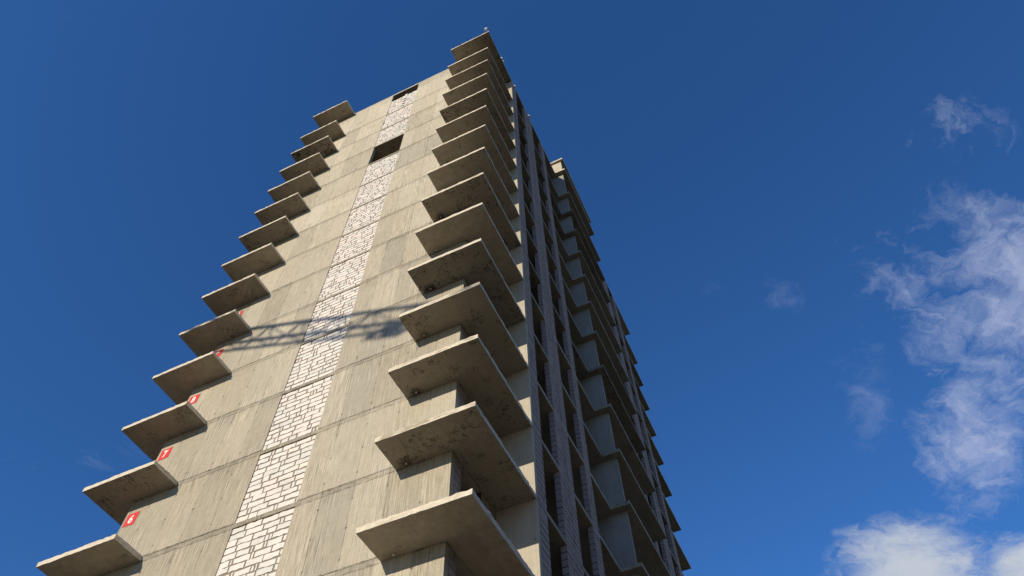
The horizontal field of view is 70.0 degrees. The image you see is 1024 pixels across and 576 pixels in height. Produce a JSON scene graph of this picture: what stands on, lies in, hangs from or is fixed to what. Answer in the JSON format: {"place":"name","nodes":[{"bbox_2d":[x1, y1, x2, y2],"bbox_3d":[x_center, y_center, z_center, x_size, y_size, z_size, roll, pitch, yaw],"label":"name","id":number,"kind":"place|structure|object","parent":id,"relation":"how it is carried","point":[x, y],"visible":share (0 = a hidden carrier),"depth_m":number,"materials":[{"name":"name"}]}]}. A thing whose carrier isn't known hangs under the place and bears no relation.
{"place":"outdoors","nodes":[
{"label":"outdoors","id":0,"kind":"place"},
{"bbox_2d":[0,0,1023,575],"label":"sky","id":1,"kind":"structure","parent":0,"point":[806,217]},
{"label":"ground","id":2,"kind":"structure","parent":0,"visible":0},
{"bbox_2d":[36,31,690,575],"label":"apartment tower","id":3,"kind":"structure","parent":2,"relation":"on","point":[422,363],"depth_m":27.74,"materials":[{"name":"concrete"}]},
{"bbox_2d":[122,511,139,527],"bbox_3d":[-12.769,7.753,24.506,0.480,0.530,0.016,-21,-59,14],"label":"storey sign","id":4,"kind":"object","parent":3,"relation":"attached to","point":[130,519],"visible":1,"depth_m":24.49,"materials":[{"name":"red plastic"}]},
{"bbox_2d":[158,447,172,460],"bbox_3d":[-12.825,6.137,27.033,0.480,0.530,0.016,-23,-60,11],"label":"storey sign","id":5,"kind":"object","parent":3,"relation":"attached to","point":[165,454],"visible":1,"depth_m":27.02,"materials":[{"name":"red plastic"}]},
{"bbox_2d":[189,393,200,403],"bbox_3d":[-12.880,4.520,29.559,0.480,0.530,0.016,-21,-59,13],"label":"storey sign","id":6,"kind":"object","parent":3,"relation":"attached to","point":[193,399],"visible":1,"depth_m":29.57,"materials":[{"name":"red plastic"}]},
{"bbox_2d":[215,349,223,356],"bbox_3d":[-12.935,2.904,32.086,0.480,0.530,0.016,-21,-59,14],"label":"storey sign","id":7,"kind":"object","parent":3,"relation":"attached to","point":[219,352],"visible":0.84,"depth_m":32.14,"materials":[{"name":"red plastic"}]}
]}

